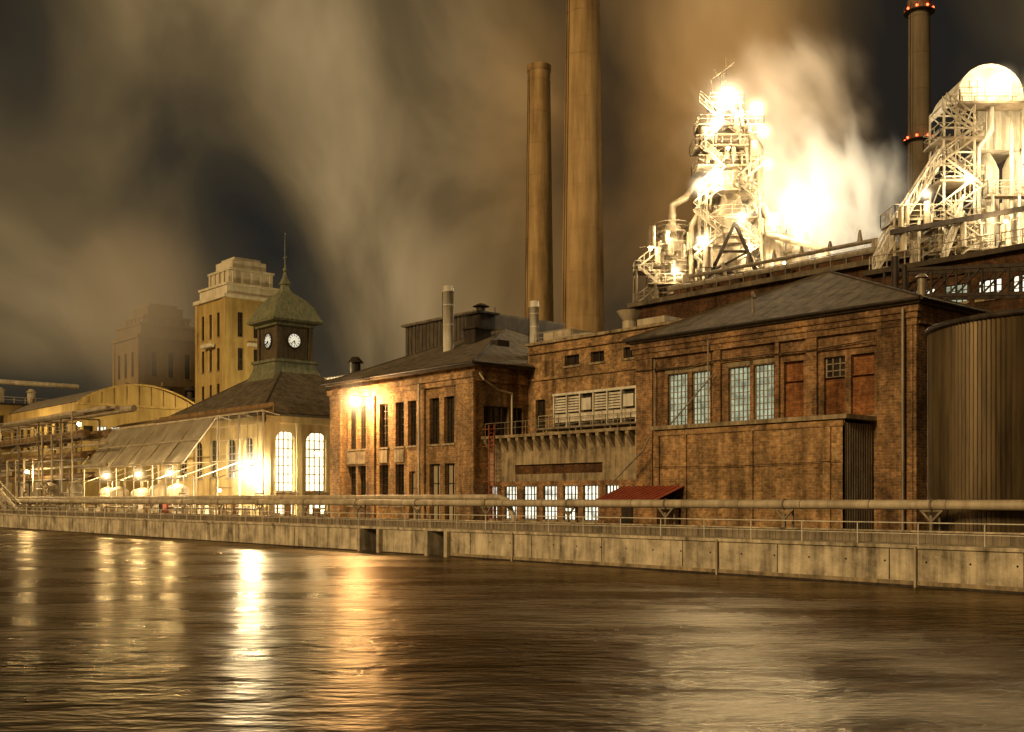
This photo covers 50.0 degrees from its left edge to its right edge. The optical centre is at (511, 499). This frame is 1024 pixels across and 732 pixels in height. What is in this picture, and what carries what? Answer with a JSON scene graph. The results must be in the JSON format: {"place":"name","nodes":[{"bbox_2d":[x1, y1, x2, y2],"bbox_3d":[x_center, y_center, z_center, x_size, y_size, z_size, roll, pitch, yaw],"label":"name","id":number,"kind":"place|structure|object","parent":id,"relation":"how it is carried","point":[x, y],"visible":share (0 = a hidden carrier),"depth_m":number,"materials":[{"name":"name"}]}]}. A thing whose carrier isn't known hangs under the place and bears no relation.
{"place":"outdoors","nodes":[
{"label":"outdoors","id":0,"kind":"place"},
{"bbox_2d":[8,384,194,511],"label":"arched roof hall","id":1,"kind":"structure","parent":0,"point":[151,402],"depth_m":193.89,"materials":[{"name":"yellow paint"}]},
{"bbox_2d":[14,423,151,451],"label":"window frames","id":2,"kind":"structure","parent":1,"relation":"in","point":[56,423],"depth_m":195.51,"materials":[{"name":"metal"}]},
{"bbox_2d":[98,480,112,510],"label":"process vessel","id":3,"kind":"object","parent":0,"point":[107,490],"visible":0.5,"depth_m":146.41,"materials":[{"name":"metal"}]},
{"bbox_2d":[158,372,331,422],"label":"roof","id":4,"kind":"structure","parent":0,"point":[253,389],"depth_m":133.92,"materials":[{"name":"tile"}]},
{"bbox_2d":[177,373,327,413],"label":"roof seams","id":5,"kind":"object","parent":4,"relation":"on","point":[274,397],"visible":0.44,"depth_m":134.28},
{"bbox_2d":[246,358,320,381],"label":"tower skirt","id":6,"kind":"object","parent":4,"relation":"on","point":[268,368],"visible":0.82,"depth_m":139.38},
{"bbox_2d":[261,327,307,360],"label":"tower body","id":7,"kind":"structure","parent":6,"relation":"on","point":[286,347],"depth_m":140.05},
{"bbox_2d":[263,332,301,348],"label":"clock rings","id":8,"kind":"object","parent":7,"relation":"attached to","point":[288,343],"visible":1,"depth_m":139.75,"materials":[{"name":"metal"}]},
{"bbox_2d":[265,334,299,347],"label":"clock dial","id":9,"kind":"object","parent":7,"relation":"attached to","point":[291,339],"visible":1,"depth_m":139.97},
{"bbox_2d":[265,334,298,346],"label":"clock hands","id":10,"kind":"object","parent":9,"relation":"attached to","point":[266,343],"visible":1,"depth_m":140.00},
{"bbox_2d":[257,325,312,360],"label":"tower pilasters","id":11,"kind":"object","parent":7,"relation":"attached to","point":[277,341],"visible":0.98,"depth_m":140.29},
{"bbox_2d":[246,316,323,328],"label":"tower cornice","id":12,"kind":"structure","parent":7,"relation":"on","point":[274,321],"depth_m":139.44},
{"bbox_2d":[247,268,322,322],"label":"tower roof","id":13,"kind":"structure","parent":12,"relation":"on","point":[284,301],"depth_m":140.04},
{"bbox_2d":[0,528,1023,731],"bbox_3d":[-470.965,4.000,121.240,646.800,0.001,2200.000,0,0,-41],"label":"river","id":14,"kind":"structure","parent":0,"point":[107,633],"depth_m":29.78,"materials":[{"name":"liquid"}]},
{"bbox_2d":[0,515,1023,587],"bbox_3d":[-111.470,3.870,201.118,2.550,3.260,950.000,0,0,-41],"label":"wall","id":15,"kind":"structure","parent":14,"relation":"in","point":[993,568],"depth_m":63.74,"materials":[{"name":"concrete"}]},
{"bbox_2d":[0,514,1023,551],"bbox_3d":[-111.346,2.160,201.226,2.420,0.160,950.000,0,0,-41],"label":"coping","id":16,"kind":"object","parent":15,"relation":"on","point":[869,544],"depth_m":62.73,"materials":[{"name":"concrete"}]},
{"bbox_2d":[0,481,21,513],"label":"gangway","id":17,"kind":"object","parent":16,"relation":"on","point":[6,498],"visible":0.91,"depth_m":155.95,"materials":[{"name":"metal"}]},
{"bbox_2d":[0,509,1023,546],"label":"quay parapet","id":18,"kind":"structure","parent":16,"relation":"on","point":[966,538],"depth_m":64.74,"materials":[{"name":"beige concrete"}]},
{"bbox_2d":[4,507,1023,546],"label":"quay railing","id":19,"kind":"object","parent":16,"relation":"on","point":[548,524],"visible":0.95,"depth_m":64.19,"materials":[{"name":"metal"}]},
{"bbox_2d":[0,527,1023,593],"bbox_3d":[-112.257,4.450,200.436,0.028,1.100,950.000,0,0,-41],"label":"tide mark","id":20,"kind":"object","parent":15,"relation":"attached to","point":[932,587],"depth_m":61.93,"materials":[{"name":"concrete"}]},
{"bbox_2d":[123,520,1018,578],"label":"joints","id":21,"kind":"object","parent":15,"relation":"attached to","point":[970,564],"visible":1,"depth_m":64.90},
{"bbox_2d":[511,532,915,587],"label":"rust pipes","id":22,"kind":"object","parent":15,"relation":"attached to","point":[716,556],"visible":1,"depth_m":58.19,"materials":[{"name":"metal"}]},
{"bbox_2d":[452,553,1023,591],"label":"waterline","id":23,"kind":"object","parent":15,"relation":"attached to","point":[973,586],"visible":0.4,"depth_m":55.62,"materials":[{"name":"concrete"}]},
{"bbox_2d":[0,0,1023,404],"label":"sky","id":24,"kind":"structure","parent":0,"point":[147,146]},
{"bbox_2d":[538,408,634,427],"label":"gantry railing","id":25,"kind":"object","parent":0,"point":[601,416],"visible":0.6,"depth_m":90.90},
{"bbox_2d":[528,326,660,433],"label":"walls","id":26,"kind":"structure","parent":0,"point":[550,364],"depth_m":94.87,"materials":[{"name":"brick"}]},
{"bbox_2d":[528,301,538,342],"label":"steel flue","id":27,"kind":"object","parent":26,"relation":"on","point":[534,316],"visible":0.87,"depth_m":101.73,"materials":[{"name":"white paint"}]},
{"bbox_2d":[490,357,633,522],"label":"sills","id":28,"kind":"structure","parent":26,"relation":"attached to","point":[578,365],"depth_m":91.58,"materials":[{"name":"concrete"}]},
{"bbox_2d":[527,336,635,381],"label":"corbels","id":29,"kind":"object","parent":26,"relation":"attached to","point":[616,340],"visible":0.64,"depth_m":94.12,"materials":[{"name":"brick"}]},
{"bbox_2d":[539,348,633,432],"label":"dark pane glass","id":30,"kind":"object","parent":26,"relation":"attached to","point":[571,359],"visible":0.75,"depth_m":95.65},
{"bbox_2d":[525,318,683,346],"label":"parapet","id":31,"kind":"structure","parent":26,"relation":"on","point":[601,333],"depth_m":92.00,"materials":[{"name":"concrete"}]},
{"bbox_2d":[534,309,680,341],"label":"roof plant","id":32,"kind":"object","parent":26,"relation":"on","point":[628,317],"visible":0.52,"depth_m":94.73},
{"bbox_2d":[595,485,682,524],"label":"red roofed shed","id":33,"kind":"structure","parent":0,"point":[645,515],"depth_m":73.63,"materials":[{"name":"metal"}]},
{"bbox_2d":[621,508,632,523],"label":"door","id":34,"kind":"structure","parent":33,"relation":"in","point":[625,512],"depth_m":73.74,"materials":[{"name":"wood"}]},
{"bbox_2d":[627,214,972,325],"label":"casting hall","id":35,"kind":"structure","parent":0,"point":[688,299],"depth_m":110.35,"materials":[{"name":"metal"}]},
{"bbox_2d":[632,62,830,301],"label":"blast furnace","id":36,"kind":"object","parent":35,"relation":"on","point":[729,239],"visible":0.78,"depth_m":135.55,"materials":[{"name":"metal"}]},
{"bbox_2d":[611,271,994,530],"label":"brick turbine hall","id":37,"kind":"structure","parent":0,"point":[813,387],"depth_m":69.22,"materials":[{"name":"brown brick"}]},
{"bbox_2d":[670,356,844,424],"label":"window frames","id":38,"kind":"structure","parent":37,"relation":"in","point":[839,357],"depth_m":74.26,"materials":[{"name":"grey metal"}]},
{"bbox_2d":[883,256,1023,299],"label":"rooftop conveyor truss","id":39,"kind":"object","parent":37,"relation":"on","point":[903,272],"visible":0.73,"depth_m":73.29,"materials":[{"name":"metal"}]},
{"bbox_2d":[871,251,1023,310],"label":"walls","id":40,"kind":"structure","parent":0,"point":[1000,304],"depth_m":81.61,"materials":[{"name":"brick"}]},
{"bbox_2d":[863,243,1023,277],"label":"roof","id":41,"kind":"structure","parent":40,"relation":"on","point":[967,256],"depth_m":82.74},
{"bbox_2d":[869,228,1023,269],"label":"railing","id":42,"kind":"object","parent":41,"relation":"on","point":[1001,239],"visible":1,"depth_m":83.48,"materials":[{"name":"grey metal"}]},
{"bbox_2d":[872,63,1023,269],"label":"sinter plant tower","id":43,"kind":"structure","parent":41,"relation":"on","point":[990,96],"depth_m":90.57,"materials":[{"name":"metal"}]},
{"bbox_2d":[875,257,1023,284],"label":"cornice","id":44,"kind":"structure","parent":40,"relation":"attached to","point":[1013,260],"depth_m":82.71,"materials":[{"name":"brick"}]},
{"bbox_2d":[915,274,1023,301],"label":"window frames","id":45,"kind":"structure","parent":40,"relation":"attached to","point":[1014,282],"depth_m":81.56,"materials":[{"name":"metal"}]},
{"bbox_2d":[947,285,966,301],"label":"window","id":46,"kind":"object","parent":45,"relation":"in","point":[959,288],"visible":0.1,"depth_m":83.28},
{"bbox_2d":[927,275,1023,293],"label":"windows","id":47,"kind":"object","parent":40,"relation":"attached to","point":[987,283],"visible":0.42,"depth_m":81.07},
{"bbox_2d":[959,299,996,303],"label":"sills","id":48,"kind":"structure","parent":40,"relation":"attached to","point":[965,302],"depth_m":81.80,"materials":[{"name":"concrete"}]},
{"label":"ground surface","id":49,"kind":"structure","parent":0,"visible":0},
{"bbox_2d":[0,405,46,458],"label":"walls","id":50,"kind":"structure","parent":49,"relation":"on","point":[5,410],"depth_m":215.60,"materials":[{"name":"yellow paint"}]},
{"bbox_2d":[0,402,56,406],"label":"roof","id":51,"kind":"structure","parent":50,"relation":"on","point":[16,404],"depth_m":216.28,"materials":[{"name":"metal"}]},
{"bbox_2d":[0,379,78,403],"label":"roof pipes","id":52,"kind":"object","parent":50,"relation":"on","point":[31,396],"visible":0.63,"depth_m":219.63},
{"bbox_2d":[25,469,29,503],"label":"yard lamp","id":53,"kind":"object","parent":49,"relation":"on","point":[29,480],"visible":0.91,"depth_m":160.88,"materials":[{"name":"metal"}]},
{"bbox_2d":[0,405,137,510],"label":"pipe rack","id":54,"kind":"object","parent":49,"relation":"on","point":[55,482],"visible":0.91,"depth_m":161.84,"materials":[{"name":"grey metal"}]},
{"bbox_2d":[77,421,81,483],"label":"yard lamp","id":55,"kind":"object","parent":49,"relation":"on","point":[78,424],"visible":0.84,"depth_m":175.69,"materials":[{"name":"metal"}]},
{"bbox_2d":[110,481,128,511],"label":"process vessel","id":56,"kind":"object","parent":49,"relation":"on","point":[122,491],"visible":0.39,"depth_m":143.45,"materials":[{"name":"metal"}]},
{"bbox_2d":[130,481,148,511],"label":"process vessel","id":57,"kind":"object","parent":49,"relation":"on","point":[142,491],"visible":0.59,"depth_m":138.09,"materials":[{"name":"metal"}]},
{"bbox_2d":[111,303,194,397],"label":"stone tower","id":58,"kind":"structure","parent":49,"relation":"on","point":[153,344],"depth_m":290.23,"materials":[{"name":"brown stone"}]},
{"bbox_2d":[132,352,189,395],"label":"window frames","id":59,"kind":"structure","parent":58,"relation":"in","point":[170,359],"depth_m":287.95,"materials":[{"name":"metal"}]},
{"bbox_2d":[149,477,168,512],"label":"process vessel","id":60,"kind":"object","parent":49,"relation":"on","point":[160,489],"visible":0.48,"depth_m":133.49,"materials":[{"name":"metal"}]},
{"bbox_2d":[0,483,326,516],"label":"pipe manifold","id":61,"kind":"object","parent":49,"relation":"on","point":[141,508],"visible":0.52,"depth_m":127.96,"materials":[{"name":"metal"}]},
{"bbox_2d":[159,504,167,512],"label":"control cabinet","id":62,"kind":"object","parent":49,"relation":"on","point":[163,506],"visible":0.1,"depth_m":124.86,"materials":[{"name":"metal"}]},
{"bbox_2d":[69,402,279,515],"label":"loading canopy","id":63,"kind":"object","parent":49,"relation":"on","point":[180,442],"visible":0.8,"depth_m":134.07,"materials":[{"name":"metal"}]},
{"bbox_2d":[167,476,189,513],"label":"process vessel","id":64,"kind":"object","parent":49,"relation":"on","point":[178,488],"visible":0.53,"depth_m":129.75,"materials":[{"name":"metal"}]},
{"bbox_2d":[193,257,279,403],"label":"stone tower","id":65,"kind":"structure","parent":49,"relation":"on","point":[236,293],"depth_m":217.89,"materials":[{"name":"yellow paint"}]},
{"bbox_2d":[203,312,256,399],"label":"window frames","id":66,"kind":"structure","parent":65,"relation":"in","point":[239,318],"depth_m":217.15,"materials":[{"name":"metal"}]},
{"bbox_2d":[160,415,329,516],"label":"walls","id":67,"kind":"structure","parent":49,"relation":"on","point":[205,486],"depth_m":128.95,"materials":[{"name":"paint"}]},
{"bbox_2d":[168,438,251,479],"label":"dark pane glass","id":68,"kind":"object","parent":67,"relation":"attached to","point":[214,460],"visible":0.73,"depth_m":134.29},
{"bbox_2d":[156,413,329,427],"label":"eaves","id":69,"kind":"object","parent":67,"relation":"on","point":[274,415],"depth_m":126.15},
{"bbox_2d":[150,412,329,425],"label":"gutters","id":70,"kind":"object","parent":69,"relation":"on","point":[276,413],"visible":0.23,"depth_m":126.13,"materials":[{"name":"metal"}]},
{"bbox_2d":[153,371,327,423],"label":"roof ridges","id":71,"kind":"object","parent":69,"relation":"on","point":[240,383],"visible":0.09,"depth_m":142.88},
{"bbox_2d":[167,431,325,514],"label":"window frames","id":72,"kind":"structure","parent":67,"relation":"on","point":[278,465],"depth_m":128.10,"materials":[{"name":"grey metal"}]},
{"bbox_2d":[164,477,328,515],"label":"sills","id":73,"kind":"structure","parent":67,"relation":"attached to","point":[253,478],"depth_m":128.63,"materials":[{"name":"concrete"}]},
{"bbox_2d":[248,465,255,474],"bbox_3d":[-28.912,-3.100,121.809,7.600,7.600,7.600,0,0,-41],"label":"wall floodlight","id":74,"kind":"object","parent":67,"relation":"attached to","point":[251,470],"depth_m":121.50,"materials":[{"name":"metal"}]},
{"bbox_2d":[275,432,324,514],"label":"arched windows","id":75,"kind":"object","parent":67,"relation":"attached to","point":[307,463],"visible":0.44,"depth_m":128.03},
{"bbox_2d":[207,415,329,515],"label":"cornice","id":76,"kind":"structure","parent":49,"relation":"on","point":[297,421],"depth_m":126.38,"materials":[{"name":"paint"}]},
{"bbox_2d":[184,357,363,402],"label":"roof vents","id":77,"kind":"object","parent":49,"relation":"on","point":[355,363],"depth_m":188.07,"materials":[{"name":"metal"}]},
{"bbox_2d":[315,449,319,516],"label":"yard lamp","id":78,"kind":"object","parent":49,"relation":"on","point":[316,452],"visible":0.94,"depth_m":119.36,"materials":[{"name":"metal"}]},
{"bbox_2d":[332,366,527,519],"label":"walls","id":79,"kind":"structure","parent":49,"relation":"on","point":[487,394],"depth_m":100.70,"materials":[{"name":"brick"}]},
{"bbox_2d":[352,395,367,403],"bbox_3d":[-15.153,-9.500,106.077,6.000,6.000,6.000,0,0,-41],"label":"wall floodlight","id":80,"kind":"object","parent":79,"relation":"attached to","point":[355,400],"depth_m":105.90,"materials":[{"name":"metal"}]},
{"bbox_2d":[347,449,404,463],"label":"spandrels","id":81,"kind":"object","parent":79,"relation":"attached to","point":[399,455],"visible":1,"depth_m":106.17,"materials":[{"name":"concrete"}]},
{"bbox_2d":[346,436,483,506],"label":"sills","id":82,"kind":"structure","parent":79,"relation":"attached to","point":[443,444],"depth_m":103.98,"materials":[{"name":"stone"}]},
{"bbox_2d":[327,371,527,519],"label":"pilasters","id":83,"kind":"object","parent":79,"relation":"attached to","point":[464,383],"visible":0.8,"depth_m":100.68,"materials":[{"name":"brick"}]},
{"bbox_2d":[323,362,532,386],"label":"eaves","id":84,"kind":"object","parent":79,"relation":"on","point":[429,370],"visible":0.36,"depth_m":99.64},
{"bbox_2d":[320,360,534,384],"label":"gutters","id":85,"kind":"object","parent":84,"relation":"on","point":[459,363],"visible":0.7,"depth_m":98.57,"materials":[{"name":"metal"}]},
{"bbox_2d":[325,329,542,382],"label":"roof","id":86,"kind":"structure","parent":79,"relation":"on","point":[489,353],"depth_m":104.42,"materials":[{"name":"tile"}]},
{"bbox_2d":[333,331,527,380],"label":"roof seams","id":87,"kind":"object","parent":86,"relation":"on","point":[444,357],"visible":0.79,"depth_m":105.62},
{"bbox_2d":[322,328,542,382],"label":"roof ridges","id":88,"kind":"object","parent":86,"relation":"on","point":[483,350],"visible":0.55,"depth_m":113.01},
{"bbox_2d":[461,303,508,346],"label":"roof vents","id":89,"kind":"object","parent":86,"relation":"on","point":[480,323],"visible":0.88,"depth_m":111.38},
{"bbox_2d":[413,464,454,519],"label":"pane door","id":90,"kind":"structure","parent":79,"relation":"attached to","point":[450,487],"depth_m":99.95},
{"bbox_2d":[351,396,520,519],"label":"window frames","id":91,"kind":"structure","parent":79,"relation":"on","point":[414,438],"depth_m":102.97,"materials":[{"name":"metal"}]},
{"bbox_2d":[352,397,519,494],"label":"dark pane glass","id":92,"kind":"object","parent":79,"relation":"attached to","point":[490,413],"visible":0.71,"depth_m":100.52,"materials":[{"name":"glass"}]},
{"bbox_2d":[418,372,512,518],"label":"downpipes","id":93,"kind":"object","parent":49,"relation":"on","point":[492,385],"visible":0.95,"depth_m":100.85,"materials":[{"name":"metal"}]},
{"bbox_2d":[401,310,565,355],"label":"roof monitor","id":94,"kind":"object","parent":49,"relation":"on","point":[423,335],"visible":0.17,"depth_m":125.01,"materials":[{"name":"metal"}]},
{"bbox_2d":[442,285,453,351],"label":"steel flue","id":95,"kind":"object","parent":94,"relation":"on","point":[448,318],"visible":0.84,"depth_m":107.26,"materials":[{"name":"white paint"}]},
{"bbox_2d":[483,425,494,520],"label":"red ladder","id":96,"kind":"object","parent":49,"relation":"on","point":[489,461],"visible":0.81,"depth_m":94.76,"materials":[{"name":"metal"}]},
{"bbox_2d":[1,494,1023,530],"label":"quay pipeline","id":97,"kind":"object","parent":49,"relation":"on","point":[490,501],"visible":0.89,"depth_m":77.33,"materials":[{"name":"metal"}]},
{"bbox_2d":[524,62,553,321],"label":"tall brick chimney","id":98,"kind":"object","parent":49,"relation":"on","point":[539,265],"visible":0.48,"depth_m":205.84,"materials":[{"name":"concrete"}]},
{"bbox_2d":[490,479,635,522],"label":"wing wall","id":99,"kind":"structure","parent":49,"relation":"on","point":[580,484],"depth_m":89.55,"materials":[{"name":"red brick"}]},
{"bbox_2d":[496,485,617,520],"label":"windows","id":100,"kind":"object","parent":99,"relation":"attached to","point":[573,496],"visible":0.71,"depth_m":90.37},
{"bbox_2d":[492,347,631,520],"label":"window frames","id":101,"kind":"structure","parent":99,"relation":"on","point":[554,494],"depth_m":90.78,"materials":[{"name":"metal"}]},
{"bbox_2d":[490,434,635,481],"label":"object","id":102,"kind":"structure","parent":99,"relation":"on","point":[617,459],"depth_m":88.66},
{"bbox_2d":[481,426,635,439],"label":"wing roof","id":103,"kind":"structure","parent":102,"relation":"on","point":[567,432],"depth_m":88.03,"materials":[{"name":"concrete"}]},
{"bbox_2d":[485,411,635,435],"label":"terrace railing","id":104,"kind":"object","parent":103,"relation":"on","point":[581,422],"visible":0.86,"depth_m":87.87,"materials":[{"name":"grey metal"}]},
{"bbox_2d":[537,421,635,431],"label":"gantry","id":105,"kind":"object","parent":103,"relation":"on","point":[609,425],"visible":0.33,"depth_m":91.32,"materials":[{"name":"metal"}]},
{"bbox_2d":[552,385,635,426],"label":"louvre unit","id":106,"kind":"object","parent":105,"relation":"on","point":[591,403],"visible":0.52,"depth_m":91.35,"materials":[{"name":"white paint"}]},
{"bbox_2d":[557,389,634,424],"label":"louvre back","id":107,"kind":"object","parent":106,"relation":"attached to","point":[628,391],"visible":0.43,"depth_m":91.50,"materials":[{"name":"metal"}]},
{"bbox_2d":[517,462,601,473],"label":"sign","id":108,"kind":"object","parent":102,"relation":"attached to","point":[563,468],"visible":1,"depth_m":89.73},
{"bbox_2d":[484,430,635,452],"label":"brackets","id":109,"kind":"object","parent":102,"relation":"attached to","point":[505,443],"visible":0.94,"depth_m":88.62,"materials":[{"name":"concrete"}]},
{"bbox_2d":[561,0,604,332],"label":"tall brick chimney","id":110,"kind":"object","parent":49,"relation":"on","point":[582,281],"visible":0.68,"depth_m":168.00,"materials":[{"name":"brick"}]},
{"bbox_2d":[903,0,934,239],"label":"slender chimney","id":111,"kind":"object","parent":49,"relation":"on","point":[917,14],"visible":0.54,"depth_m":190.88,"materials":[{"name":"metal"}]},
{"bbox_2d":[925,308,1023,532],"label":"corrugated storage tank","id":112,"kind":"object","parent":49,"relation":"on","point":[975,407],"visible":0.75,"depth_m":52.77,"materials":[{"name":"metal"}]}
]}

